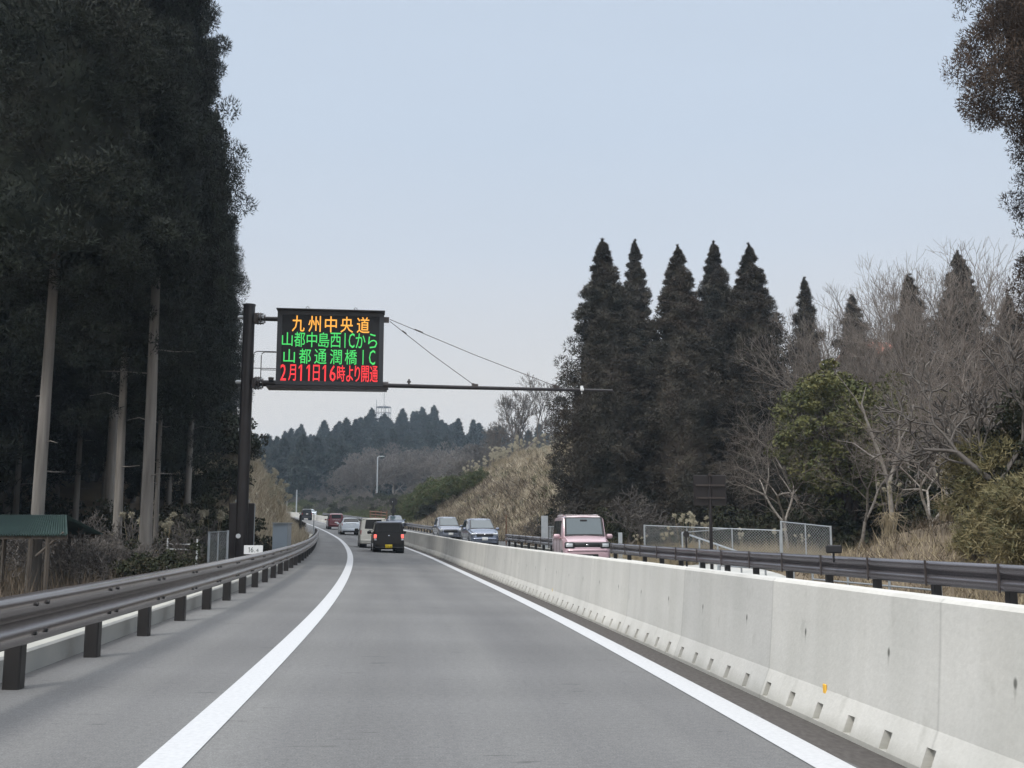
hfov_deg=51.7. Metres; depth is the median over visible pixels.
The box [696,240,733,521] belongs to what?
cedar tree
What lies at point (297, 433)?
cedar tree
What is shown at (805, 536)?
chain link fence
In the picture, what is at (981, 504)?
bamboo bush
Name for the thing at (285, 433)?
cedar tree
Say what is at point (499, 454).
pampas clump
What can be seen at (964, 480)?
bamboo bush
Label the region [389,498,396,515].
road sign
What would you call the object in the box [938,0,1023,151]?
cedar tree
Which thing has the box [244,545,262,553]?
kilometre sign
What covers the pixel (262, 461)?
pampas clump
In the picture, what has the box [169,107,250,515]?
cedar tree
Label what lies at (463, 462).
bare bush
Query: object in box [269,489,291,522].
pampas clump
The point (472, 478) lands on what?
shrub
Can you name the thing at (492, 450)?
pampas clump
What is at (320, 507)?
bare bush
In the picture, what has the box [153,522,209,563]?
shrub
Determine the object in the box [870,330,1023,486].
bare tree
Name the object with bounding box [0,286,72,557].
cedar tree
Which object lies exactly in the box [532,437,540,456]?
pampas clump
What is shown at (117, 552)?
bare bush
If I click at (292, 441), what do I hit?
cedar tree
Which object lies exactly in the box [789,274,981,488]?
bare tree
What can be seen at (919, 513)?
shrub
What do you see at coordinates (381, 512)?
timber fence
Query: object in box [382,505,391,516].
bare bush
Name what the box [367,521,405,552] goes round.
car
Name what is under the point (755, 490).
bare tree
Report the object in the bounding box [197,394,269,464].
shrub
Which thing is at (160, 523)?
pampas clump
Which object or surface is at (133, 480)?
cedar tree
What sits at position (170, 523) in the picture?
pampas clump
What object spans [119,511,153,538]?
pampas clump
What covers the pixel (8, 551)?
bare bush
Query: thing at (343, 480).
bare tree
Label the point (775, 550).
pampas clump
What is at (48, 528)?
shed
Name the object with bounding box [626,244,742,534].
cedar tree
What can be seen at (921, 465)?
shrub
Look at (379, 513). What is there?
shrub
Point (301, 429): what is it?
cedar tree
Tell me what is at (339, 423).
cedar tree
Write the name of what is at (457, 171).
sky
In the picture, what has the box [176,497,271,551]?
shrub
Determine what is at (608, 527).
shrub
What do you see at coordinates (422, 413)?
cedar tree
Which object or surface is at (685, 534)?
delineator
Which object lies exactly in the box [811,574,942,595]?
rail
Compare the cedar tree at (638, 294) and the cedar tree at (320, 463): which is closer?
the cedar tree at (638, 294)
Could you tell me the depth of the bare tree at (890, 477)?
42.36 m
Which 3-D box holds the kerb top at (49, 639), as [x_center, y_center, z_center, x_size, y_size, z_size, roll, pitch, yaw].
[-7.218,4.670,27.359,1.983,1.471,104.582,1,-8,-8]
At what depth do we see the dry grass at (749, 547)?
43.58 m
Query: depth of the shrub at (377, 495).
212.97 m
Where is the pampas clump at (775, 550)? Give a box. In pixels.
[771,528,786,552]
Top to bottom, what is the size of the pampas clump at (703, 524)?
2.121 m
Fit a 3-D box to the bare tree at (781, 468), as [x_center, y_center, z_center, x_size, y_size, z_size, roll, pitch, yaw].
[14.827,3.949,52.001,11.304,10.319,8.890,5,-9,-31]
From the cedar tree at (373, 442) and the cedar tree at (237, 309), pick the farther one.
the cedar tree at (373, 442)
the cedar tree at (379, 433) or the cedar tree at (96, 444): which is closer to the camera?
the cedar tree at (96, 444)
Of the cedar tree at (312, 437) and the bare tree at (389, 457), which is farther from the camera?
the cedar tree at (312, 437)
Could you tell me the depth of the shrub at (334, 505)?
212.89 m
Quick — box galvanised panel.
[541,516,547,547]
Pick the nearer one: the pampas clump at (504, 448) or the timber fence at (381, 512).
the pampas clump at (504, 448)
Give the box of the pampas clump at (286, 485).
[281,483,290,512]
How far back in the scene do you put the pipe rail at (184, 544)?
37.66 m
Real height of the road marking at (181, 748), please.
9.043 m
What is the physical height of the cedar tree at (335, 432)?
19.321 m
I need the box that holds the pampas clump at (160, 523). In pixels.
[158,517,169,537]
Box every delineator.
[299,515,301,529]
[683,531,688,566]
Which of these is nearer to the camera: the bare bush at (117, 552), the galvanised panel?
the bare bush at (117, 552)
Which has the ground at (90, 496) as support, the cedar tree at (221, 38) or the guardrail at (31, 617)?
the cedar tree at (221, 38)
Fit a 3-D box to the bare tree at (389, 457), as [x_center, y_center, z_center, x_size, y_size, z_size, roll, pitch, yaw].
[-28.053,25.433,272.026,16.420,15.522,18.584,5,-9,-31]
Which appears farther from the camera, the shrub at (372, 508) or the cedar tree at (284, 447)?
the cedar tree at (284, 447)
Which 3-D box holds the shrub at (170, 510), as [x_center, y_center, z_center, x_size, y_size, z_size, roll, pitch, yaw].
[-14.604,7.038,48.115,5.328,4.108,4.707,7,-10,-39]
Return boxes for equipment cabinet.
[228,503,254,558]
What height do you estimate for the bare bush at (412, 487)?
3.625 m
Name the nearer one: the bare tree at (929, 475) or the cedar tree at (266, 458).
the bare tree at (929, 475)
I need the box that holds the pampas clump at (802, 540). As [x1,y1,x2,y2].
[794,534,809,554]
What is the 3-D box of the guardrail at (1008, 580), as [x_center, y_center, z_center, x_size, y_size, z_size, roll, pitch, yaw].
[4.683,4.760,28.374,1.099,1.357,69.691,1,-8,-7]
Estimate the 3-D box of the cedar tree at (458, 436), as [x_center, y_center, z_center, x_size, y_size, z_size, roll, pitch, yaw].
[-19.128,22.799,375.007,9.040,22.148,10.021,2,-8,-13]
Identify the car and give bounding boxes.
[299,509,311,519]
[325,513,342,528]
[337,518,359,534]
[355,518,385,547]
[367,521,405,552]
[386,515,405,528]
[433,517,462,539]
[461,518,498,544]
[552,514,612,557]
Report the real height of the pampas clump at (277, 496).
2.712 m
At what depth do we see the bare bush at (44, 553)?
33.67 m
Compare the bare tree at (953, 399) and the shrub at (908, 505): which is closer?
the bare tree at (953, 399)
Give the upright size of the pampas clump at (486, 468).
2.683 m
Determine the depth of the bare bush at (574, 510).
64.43 m
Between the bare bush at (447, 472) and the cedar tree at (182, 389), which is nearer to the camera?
the cedar tree at (182, 389)
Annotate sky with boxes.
[203,0,1023,440]
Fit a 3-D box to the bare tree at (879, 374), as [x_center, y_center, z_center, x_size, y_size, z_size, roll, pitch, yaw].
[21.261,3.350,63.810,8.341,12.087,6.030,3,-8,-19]
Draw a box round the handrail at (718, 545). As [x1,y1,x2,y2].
[681,528,736,569]
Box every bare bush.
[0,539,27,586]
[0,539,91,579]
[1,538,80,575]
[41,528,131,584]
[41,550,91,587]
[49,538,153,580]
[61,535,159,581]
[63,510,136,562]
[96,544,139,579]
[99,516,178,567]
[138,520,204,563]
[170,507,226,553]
[312,501,330,511]
[325,494,341,503]
[350,492,367,499]
[352,489,372,497]
[360,492,373,497]
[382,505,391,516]
[405,482,421,496]
[442,467,464,477]
[455,459,481,476]
[522,515,552,537]
[539,499,593,536]
[604,483,680,543]
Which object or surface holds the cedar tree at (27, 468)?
on the ground at (90, 496)
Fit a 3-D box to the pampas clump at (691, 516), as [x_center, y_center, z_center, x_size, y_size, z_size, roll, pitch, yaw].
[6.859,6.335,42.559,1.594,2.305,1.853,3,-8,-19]
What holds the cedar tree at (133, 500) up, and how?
on the ground at (90, 496)
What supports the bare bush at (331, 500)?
on the ground at (90, 496)
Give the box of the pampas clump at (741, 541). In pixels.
[735,527,752,550]
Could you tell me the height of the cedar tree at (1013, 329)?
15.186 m
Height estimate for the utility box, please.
2.479 m
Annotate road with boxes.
[0,517,906,767]
[359,521,534,549]
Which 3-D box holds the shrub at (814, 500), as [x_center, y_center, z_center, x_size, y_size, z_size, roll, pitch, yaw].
[17.575,7.534,66.422,7.358,6.422,8.329,-3,-8,18]
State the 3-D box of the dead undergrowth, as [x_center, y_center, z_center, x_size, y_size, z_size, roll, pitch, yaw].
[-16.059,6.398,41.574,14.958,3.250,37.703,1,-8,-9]
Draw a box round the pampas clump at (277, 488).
[267,484,279,515]
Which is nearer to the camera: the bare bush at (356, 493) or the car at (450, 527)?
the car at (450, 527)
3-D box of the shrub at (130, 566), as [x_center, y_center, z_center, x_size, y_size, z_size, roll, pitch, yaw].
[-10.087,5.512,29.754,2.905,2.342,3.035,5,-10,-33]
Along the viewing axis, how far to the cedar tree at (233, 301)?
68.80 m
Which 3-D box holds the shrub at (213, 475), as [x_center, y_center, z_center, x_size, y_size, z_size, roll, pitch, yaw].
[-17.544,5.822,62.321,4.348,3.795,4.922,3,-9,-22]
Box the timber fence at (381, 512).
[370,510,386,518]
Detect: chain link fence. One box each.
[207,530,228,562]
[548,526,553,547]
[643,525,780,563]
[780,521,831,555]
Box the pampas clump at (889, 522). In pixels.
[870,481,906,536]
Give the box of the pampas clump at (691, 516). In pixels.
[672,513,704,564]
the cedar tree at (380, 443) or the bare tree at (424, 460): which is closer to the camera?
the bare tree at (424, 460)
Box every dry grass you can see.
[153,449,311,545]
[406,440,673,541]
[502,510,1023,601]
[610,534,859,565]
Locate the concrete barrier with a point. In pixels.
(911, 679)
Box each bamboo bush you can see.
[931,429,1023,516]
[944,506,995,556]
[953,467,1023,564]
[957,471,1022,546]
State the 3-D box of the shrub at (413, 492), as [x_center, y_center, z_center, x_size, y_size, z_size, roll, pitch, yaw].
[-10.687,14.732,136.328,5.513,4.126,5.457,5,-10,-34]
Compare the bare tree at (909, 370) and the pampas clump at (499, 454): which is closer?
the bare tree at (909, 370)
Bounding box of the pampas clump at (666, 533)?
[660,526,673,564]
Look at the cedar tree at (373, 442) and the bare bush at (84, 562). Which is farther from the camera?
the cedar tree at (373, 442)
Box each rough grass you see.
[285,467,490,522]
[422,446,672,539]
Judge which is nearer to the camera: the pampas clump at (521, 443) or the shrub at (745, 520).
the shrub at (745, 520)
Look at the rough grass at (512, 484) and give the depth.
99.45 m
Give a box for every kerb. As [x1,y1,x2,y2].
[0,563,283,682]
[510,544,1019,604]
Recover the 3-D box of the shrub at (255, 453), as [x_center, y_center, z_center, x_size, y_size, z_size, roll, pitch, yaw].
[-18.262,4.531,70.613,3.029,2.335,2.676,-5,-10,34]
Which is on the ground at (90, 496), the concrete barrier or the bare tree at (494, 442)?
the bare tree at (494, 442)
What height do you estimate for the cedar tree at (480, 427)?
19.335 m
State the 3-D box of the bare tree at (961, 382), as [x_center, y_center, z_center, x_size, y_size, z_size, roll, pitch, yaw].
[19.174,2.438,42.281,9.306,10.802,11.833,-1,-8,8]
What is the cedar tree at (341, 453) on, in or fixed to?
on the ground at (90, 496)
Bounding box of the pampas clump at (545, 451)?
[542,446,551,470]
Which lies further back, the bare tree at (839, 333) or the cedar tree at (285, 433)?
the cedar tree at (285, 433)
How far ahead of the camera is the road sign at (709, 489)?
31.16 m
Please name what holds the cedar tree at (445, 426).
on the ground at (90, 496)
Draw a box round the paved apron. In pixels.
[684,564,785,577]
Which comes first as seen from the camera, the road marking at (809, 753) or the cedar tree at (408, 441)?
the road marking at (809, 753)
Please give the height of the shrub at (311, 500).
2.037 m
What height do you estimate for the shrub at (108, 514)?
3.714 m
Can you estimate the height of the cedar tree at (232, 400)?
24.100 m
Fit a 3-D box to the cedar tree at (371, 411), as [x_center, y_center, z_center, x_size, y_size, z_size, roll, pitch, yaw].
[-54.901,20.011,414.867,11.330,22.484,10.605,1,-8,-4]
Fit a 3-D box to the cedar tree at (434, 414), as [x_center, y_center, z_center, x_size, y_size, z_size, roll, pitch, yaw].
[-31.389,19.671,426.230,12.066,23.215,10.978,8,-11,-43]
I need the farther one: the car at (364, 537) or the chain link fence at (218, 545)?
the car at (364, 537)
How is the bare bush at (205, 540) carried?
on the ground at (90, 496)
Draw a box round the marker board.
[618,533,622,558]
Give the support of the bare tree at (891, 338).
on the ground at (90, 496)
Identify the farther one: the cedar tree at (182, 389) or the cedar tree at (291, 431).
the cedar tree at (291, 431)
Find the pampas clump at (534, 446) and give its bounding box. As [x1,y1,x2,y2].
[527,442,535,462]
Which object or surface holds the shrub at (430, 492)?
on the ground at (90, 496)
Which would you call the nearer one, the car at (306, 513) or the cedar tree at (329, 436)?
the car at (306, 513)
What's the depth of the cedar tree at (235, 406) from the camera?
85.01 m
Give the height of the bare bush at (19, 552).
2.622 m
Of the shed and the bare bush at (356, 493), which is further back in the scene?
the bare bush at (356, 493)
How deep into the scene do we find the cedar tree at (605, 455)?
65.62 m
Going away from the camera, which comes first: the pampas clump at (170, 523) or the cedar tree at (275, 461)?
the pampas clump at (170, 523)
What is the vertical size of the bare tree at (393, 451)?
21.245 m
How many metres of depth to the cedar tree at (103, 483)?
54.26 m
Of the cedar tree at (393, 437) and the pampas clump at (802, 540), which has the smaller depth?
the pampas clump at (802, 540)
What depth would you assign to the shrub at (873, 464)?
67.25 m
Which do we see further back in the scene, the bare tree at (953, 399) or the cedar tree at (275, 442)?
the cedar tree at (275, 442)
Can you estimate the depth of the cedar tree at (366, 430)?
382.70 m
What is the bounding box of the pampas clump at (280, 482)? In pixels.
[272,479,285,506]
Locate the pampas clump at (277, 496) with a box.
[266,483,288,517]
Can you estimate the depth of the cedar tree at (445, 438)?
298.94 m
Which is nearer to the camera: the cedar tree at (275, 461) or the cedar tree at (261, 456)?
the cedar tree at (275, 461)
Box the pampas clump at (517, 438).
[513,435,522,456]
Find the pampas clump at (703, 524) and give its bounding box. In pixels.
[695,516,716,548]
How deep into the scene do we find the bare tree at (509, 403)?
152.10 m
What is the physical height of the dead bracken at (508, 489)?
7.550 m
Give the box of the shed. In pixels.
[0,514,102,592]
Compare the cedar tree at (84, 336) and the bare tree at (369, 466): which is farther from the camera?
the bare tree at (369, 466)
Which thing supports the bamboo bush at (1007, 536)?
on the ground at (90, 496)
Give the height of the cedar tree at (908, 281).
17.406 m
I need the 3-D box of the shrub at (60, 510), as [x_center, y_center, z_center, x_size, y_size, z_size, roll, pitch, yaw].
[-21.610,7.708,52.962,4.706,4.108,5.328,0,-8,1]
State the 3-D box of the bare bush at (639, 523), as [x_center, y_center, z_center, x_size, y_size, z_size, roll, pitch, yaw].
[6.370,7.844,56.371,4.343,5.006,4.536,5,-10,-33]
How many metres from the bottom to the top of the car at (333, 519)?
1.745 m
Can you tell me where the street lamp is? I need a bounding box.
[376,456,384,492]
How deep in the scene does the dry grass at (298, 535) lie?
66.33 m
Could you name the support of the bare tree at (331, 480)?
on the ground at (90, 496)
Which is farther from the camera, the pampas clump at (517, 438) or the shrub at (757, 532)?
the pampas clump at (517, 438)
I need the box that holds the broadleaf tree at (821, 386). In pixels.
[763,357,950,534]
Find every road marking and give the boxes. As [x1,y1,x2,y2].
[137,523,352,767]
[314,520,855,767]
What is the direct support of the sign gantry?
on the ground at (90, 496)
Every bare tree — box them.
[321,477,368,495]
[326,463,383,497]
[334,456,396,497]
[336,448,403,493]
[355,442,422,488]
[367,457,433,493]
[370,453,417,493]
[384,446,459,485]
[392,441,468,480]
[397,450,457,483]
[406,450,450,488]
[417,451,473,480]
[437,445,508,477]
[451,437,512,468]
[480,413,530,461]
[486,372,570,450]
[537,407,566,446]
[707,415,845,549]
[719,361,910,550]
[723,302,912,465]
[746,291,949,538]
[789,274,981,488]
[795,346,925,484]
[807,314,1001,459]
[817,403,936,551]
[833,382,987,514]
[834,371,919,534]
[838,249,1023,509]
[848,379,990,527]
[861,313,1023,469]
[862,325,1023,481]
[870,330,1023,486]
[871,358,1022,445]
[873,237,1023,434]
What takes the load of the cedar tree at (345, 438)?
on the ground at (90, 496)
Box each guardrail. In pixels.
[0,528,318,689]
[291,518,305,528]
[322,513,432,533]
[505,534,1023,603]
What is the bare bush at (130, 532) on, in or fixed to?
on the ground at (90, 496)
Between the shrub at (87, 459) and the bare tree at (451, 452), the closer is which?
the shrub at (87, 459)
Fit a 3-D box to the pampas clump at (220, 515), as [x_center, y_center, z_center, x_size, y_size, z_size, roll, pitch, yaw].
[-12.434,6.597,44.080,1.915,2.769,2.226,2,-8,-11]
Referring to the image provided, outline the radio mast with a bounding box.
[376,400,390,418]
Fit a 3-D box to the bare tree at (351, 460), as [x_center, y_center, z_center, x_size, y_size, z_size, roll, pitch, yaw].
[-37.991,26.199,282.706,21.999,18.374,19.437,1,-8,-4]
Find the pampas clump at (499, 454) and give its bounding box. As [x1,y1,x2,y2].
[488,451,500,473]
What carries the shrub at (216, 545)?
on the ground at (90, 496)
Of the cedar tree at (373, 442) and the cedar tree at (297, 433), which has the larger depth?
the cedar tree at (297, 433)
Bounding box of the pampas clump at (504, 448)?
[502,446,508,463]
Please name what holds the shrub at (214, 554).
on the ground at (90, 496)
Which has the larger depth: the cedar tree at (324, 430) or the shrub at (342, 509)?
the cedar tree at (324, 430)
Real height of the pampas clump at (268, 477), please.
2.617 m
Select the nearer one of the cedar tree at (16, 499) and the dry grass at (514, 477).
the cedar tree at (16, 499)
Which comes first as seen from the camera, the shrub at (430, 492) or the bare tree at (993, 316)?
the bare tree at (993, 316)
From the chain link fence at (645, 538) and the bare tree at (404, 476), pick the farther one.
the bare tree at (404, 476)
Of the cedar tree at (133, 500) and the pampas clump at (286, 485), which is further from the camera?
the pampas clump at (286, 485)
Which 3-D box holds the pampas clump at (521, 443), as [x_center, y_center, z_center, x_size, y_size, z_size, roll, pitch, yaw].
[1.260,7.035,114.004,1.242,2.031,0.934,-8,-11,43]
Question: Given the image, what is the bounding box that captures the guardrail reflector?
[826,545,841,561]
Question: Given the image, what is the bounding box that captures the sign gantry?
[234,303,612,557]
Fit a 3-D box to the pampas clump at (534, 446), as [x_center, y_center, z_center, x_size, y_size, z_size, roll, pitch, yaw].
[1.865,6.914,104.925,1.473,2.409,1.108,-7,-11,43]
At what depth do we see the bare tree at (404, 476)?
256.98 m
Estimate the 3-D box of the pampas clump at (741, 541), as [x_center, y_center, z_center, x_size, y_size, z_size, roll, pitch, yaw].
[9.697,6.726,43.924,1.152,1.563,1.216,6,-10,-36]
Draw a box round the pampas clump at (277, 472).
[264,469,278,482]
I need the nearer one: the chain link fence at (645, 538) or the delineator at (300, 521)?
the chain link fence at (645, 538)
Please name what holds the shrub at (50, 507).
on the ground at (90, 496)
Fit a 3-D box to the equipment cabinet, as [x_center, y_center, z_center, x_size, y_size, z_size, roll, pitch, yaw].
[-10.060,6.063,39.245,0.947,3.244,0.350,1,-8,-7]
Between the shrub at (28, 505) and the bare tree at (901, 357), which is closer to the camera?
the bare tree at (901, 357)
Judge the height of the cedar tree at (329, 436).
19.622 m
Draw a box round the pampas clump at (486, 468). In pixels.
[483,452,492,470]
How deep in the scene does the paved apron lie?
35.61 m
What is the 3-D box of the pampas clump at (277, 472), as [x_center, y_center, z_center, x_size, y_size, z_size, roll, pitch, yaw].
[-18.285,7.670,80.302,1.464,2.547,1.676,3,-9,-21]
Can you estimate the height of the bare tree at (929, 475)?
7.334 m
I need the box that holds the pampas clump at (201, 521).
[179,514,206,528]
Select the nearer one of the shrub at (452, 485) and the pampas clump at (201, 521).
the pampas clump at (201, 521)
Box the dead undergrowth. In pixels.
[0,531,291,596]
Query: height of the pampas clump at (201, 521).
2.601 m
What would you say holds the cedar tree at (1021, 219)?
on the ground at (90, 496)
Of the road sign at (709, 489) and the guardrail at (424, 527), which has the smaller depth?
the road sign at (709, 489)
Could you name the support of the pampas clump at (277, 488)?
on the ground at (90, 496)
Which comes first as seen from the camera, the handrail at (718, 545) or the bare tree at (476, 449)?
the handrail at (718, 545)
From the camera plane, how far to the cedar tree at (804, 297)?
81.80 m
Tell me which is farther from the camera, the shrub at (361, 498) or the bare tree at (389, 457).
the bare tree at (389, 457)
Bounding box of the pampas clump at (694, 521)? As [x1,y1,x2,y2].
[681,511,708,564]
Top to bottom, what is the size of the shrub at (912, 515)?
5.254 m
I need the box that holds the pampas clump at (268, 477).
[262,471,275,501]
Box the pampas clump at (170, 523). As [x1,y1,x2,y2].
[154,511,178,565]
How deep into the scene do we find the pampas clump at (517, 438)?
114.55 m
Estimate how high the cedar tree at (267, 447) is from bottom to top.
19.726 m
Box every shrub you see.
[0,496,45,514]
[22,500,70,514]
[44,497,125,543]
[49,538,130,577]
[52,428,103,482]
[83,497,178,550]
[103,538,205,579]
[135,493,227,543]
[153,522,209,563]
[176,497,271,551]
[179,451,255,506]
[191,539,225,564]
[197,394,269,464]
[200,540,225,557]
[224,447,265,460]
[297,499,307,504]
[300,502,312,508]
[302,504,312,508]
[308,498,318,503]
[327,502,339,512]
[335,506,348,513]
[354,496,368,505]
[356,510,368,516]
[368,503,380,510]
[372,508,385,516]
[373,493,386,498]
[390,496,412,515]
[398,493,433,519]
[407,483,423,497]
[413,475,453,507]
[414,502,435,516]
[440,473,468,496]
[459,468,489,489]
[533,509,571,536]
[546,505,591,546]
[591,506,652,543]
[605,518,658,545]
[645,512,695,547]
[695,503,766,548]
[712,513,739,531]
[739,470,838,522]
[741,497,827,550]
[751,487,869,554]
[810,485,900,544]
[822,423,924,493]
[856,486,923,547]
[871,469,937,539]
[884,422,987,498]
[901,467,958,528]
[913,477,965,527]
[951,385,1023,486]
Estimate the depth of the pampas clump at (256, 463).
71.73 m
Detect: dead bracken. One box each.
[406,469,569,542]
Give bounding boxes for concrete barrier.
[289,512,1023,767]
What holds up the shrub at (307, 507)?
on the ground at (90, 496)
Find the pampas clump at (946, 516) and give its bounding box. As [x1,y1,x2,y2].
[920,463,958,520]
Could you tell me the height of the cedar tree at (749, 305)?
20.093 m
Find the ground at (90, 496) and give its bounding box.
[0,453,1023,604]
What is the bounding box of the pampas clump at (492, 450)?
[488,447,495,466]
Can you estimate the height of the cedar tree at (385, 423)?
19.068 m
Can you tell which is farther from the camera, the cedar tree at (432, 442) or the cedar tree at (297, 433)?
the cedar tree at (297, 433)
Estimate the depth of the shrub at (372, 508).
185.41 m
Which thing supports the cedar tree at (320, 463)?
on the ground at (90, 496)
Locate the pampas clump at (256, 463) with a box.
[252,440,261,474]
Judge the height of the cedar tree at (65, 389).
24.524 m
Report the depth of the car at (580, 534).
33.51 m
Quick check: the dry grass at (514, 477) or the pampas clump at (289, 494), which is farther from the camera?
the dry grass at (514, 477)
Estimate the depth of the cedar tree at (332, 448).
305.63 m
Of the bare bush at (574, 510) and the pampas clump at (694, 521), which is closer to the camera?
the pampas clump at (694, 521)
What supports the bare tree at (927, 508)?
on the ground at (90, 496)
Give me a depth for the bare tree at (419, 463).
249.24 m
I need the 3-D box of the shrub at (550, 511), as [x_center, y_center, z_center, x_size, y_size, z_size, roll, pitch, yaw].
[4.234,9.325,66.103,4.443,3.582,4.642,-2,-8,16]
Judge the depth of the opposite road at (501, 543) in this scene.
73.15 m
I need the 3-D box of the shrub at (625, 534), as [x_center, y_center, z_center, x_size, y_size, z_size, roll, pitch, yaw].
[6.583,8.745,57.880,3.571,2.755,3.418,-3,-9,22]
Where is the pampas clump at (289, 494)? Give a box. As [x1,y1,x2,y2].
[268,487,292,522]
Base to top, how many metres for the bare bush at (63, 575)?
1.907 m
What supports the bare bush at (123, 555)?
on the ground at (90, 496)
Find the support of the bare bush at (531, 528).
on the ground at (90, 496)
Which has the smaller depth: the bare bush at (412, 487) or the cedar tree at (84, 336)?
the cedar tree at (84, 336)
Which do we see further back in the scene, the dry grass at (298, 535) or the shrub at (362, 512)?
the shrub at (362, 512)
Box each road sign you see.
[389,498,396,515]
[693,473,725,569]
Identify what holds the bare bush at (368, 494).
on the ground at (90, 496)
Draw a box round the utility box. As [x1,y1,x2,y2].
[272,523,292,549]
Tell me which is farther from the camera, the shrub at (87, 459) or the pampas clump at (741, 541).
the shrub at (87, 459)
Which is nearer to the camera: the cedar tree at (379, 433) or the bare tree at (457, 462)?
the bare tree at (457, 462)
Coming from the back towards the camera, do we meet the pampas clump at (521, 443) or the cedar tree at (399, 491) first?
the cedar tree at (399, 491)
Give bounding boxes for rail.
[166,538,197,558]
[719,565,794,578]
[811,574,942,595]
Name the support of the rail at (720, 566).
on the ground at (90, 496)
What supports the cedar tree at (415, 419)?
on the ground at (90, 496)
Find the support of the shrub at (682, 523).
on the ground at (90, 496)
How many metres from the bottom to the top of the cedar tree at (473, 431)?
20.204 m
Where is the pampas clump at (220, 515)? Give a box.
[198,509,224,549]
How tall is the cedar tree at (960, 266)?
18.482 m
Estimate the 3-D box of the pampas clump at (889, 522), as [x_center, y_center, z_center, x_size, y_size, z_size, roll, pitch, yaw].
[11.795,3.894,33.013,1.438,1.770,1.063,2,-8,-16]
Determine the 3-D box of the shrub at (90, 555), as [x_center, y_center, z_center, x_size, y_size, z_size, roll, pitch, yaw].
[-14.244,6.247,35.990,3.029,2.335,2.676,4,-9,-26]
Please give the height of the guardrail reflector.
0.315 m
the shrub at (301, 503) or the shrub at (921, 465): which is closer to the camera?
the shrub at (921, 465)
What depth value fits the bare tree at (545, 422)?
141.84 m
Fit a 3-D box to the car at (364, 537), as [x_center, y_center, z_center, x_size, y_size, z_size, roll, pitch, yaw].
[-7.696,8.218,58.181,1.908,1.639,3.410,1,-8,-10]
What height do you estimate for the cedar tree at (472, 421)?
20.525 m
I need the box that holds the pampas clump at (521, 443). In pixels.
[519,440,525,455]
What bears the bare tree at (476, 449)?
on the ground at (90, 496)
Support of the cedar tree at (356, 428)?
on the ground at (90, 496)
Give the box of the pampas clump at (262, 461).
[257,454,267,473]
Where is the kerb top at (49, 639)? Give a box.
[0,534,311,656]
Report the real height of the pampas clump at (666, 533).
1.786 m
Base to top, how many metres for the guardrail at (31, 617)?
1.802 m
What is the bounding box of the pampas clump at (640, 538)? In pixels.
[633,534,647,558]
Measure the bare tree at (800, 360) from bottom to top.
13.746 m
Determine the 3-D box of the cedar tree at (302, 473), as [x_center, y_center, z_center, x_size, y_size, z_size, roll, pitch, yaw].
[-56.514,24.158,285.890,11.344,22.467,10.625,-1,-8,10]
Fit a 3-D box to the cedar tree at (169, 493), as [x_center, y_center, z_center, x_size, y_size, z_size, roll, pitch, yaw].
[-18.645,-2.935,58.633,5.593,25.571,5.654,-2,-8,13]
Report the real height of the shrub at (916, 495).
4.962 m
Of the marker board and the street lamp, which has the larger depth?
the street lamp
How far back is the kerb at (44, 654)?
10.93 m
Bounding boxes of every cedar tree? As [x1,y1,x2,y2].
[0,0,222,592]
[0,280,54,486]
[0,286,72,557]
[0,288,165,520]
[0,358,99,546]
[11,1,258,551]
[31,303,223,478]
[66,427,143,506]
[80,119,246,543]
[81,0,246,554]
[98,282,238,515]
[102,23,196,530]
[130,473,135,502]
[139,0,251,509]
[166,308,232,517]
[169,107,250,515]
[200,105,246,461]
[209,217,247,424]
[227,293,254,416]
[231,290,241,347]
[252,432,264,463]
[261,433,272,452]
[261,452,270,468]
[264,448,289,494]
[269,436,279,453]
[277,437,291,479]
[280,430,287,440]
[284,433,323,502]
[287,428,294,437]
[289,437,296,453]
[293,428,301,439]
[298,423,305,435]
[308,435,314,448]
[309,436,333,497]
[315,419,329,440]
[323,431,336,447]
[323,445,356,498]
[324,437,339,473]
[331,421,341,431]
[332,424,340,438]
[335,419,353,452]
[347,436,363,460]
[351,419,365,452]
[359,416,374,449]
[363,426,387,451]
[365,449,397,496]
[367,407,378,427]
[367,414,376,433]
[367,437,376,454]
[375,437,390,454]
[378,413,394,436]
[385,427,406,455]
[391,481,414,493]
[394,408,415,441]
[401,436,416,451]
[409,410,421,437]
[418,406,426,419]
[427,434,439,452]
[428,405,442,433]
[437,435,456,459]
[441,423,447,437]
[449,418,465,449]
[462,433,474,452]
[466,419,482,447]
[469,422,479,444]
[477,423,486,445]
[523,429,533,441]
[533,424,546,438]
[536,438,548,447]
[543,237,663,530]
[623,239,664,522]
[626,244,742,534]
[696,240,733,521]
[706,242,821,521]
[783,277,835,448]
[830,294,880,381]
[867,273,937,422]
[911,249,1019,437]
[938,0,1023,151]
[992,293,1023,394]
[996,100,1023,330]
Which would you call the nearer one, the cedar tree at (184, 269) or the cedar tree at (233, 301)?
the cedar tree at (184, 269)
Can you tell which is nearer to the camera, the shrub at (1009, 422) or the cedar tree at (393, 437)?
the shrub at (1009, 422)

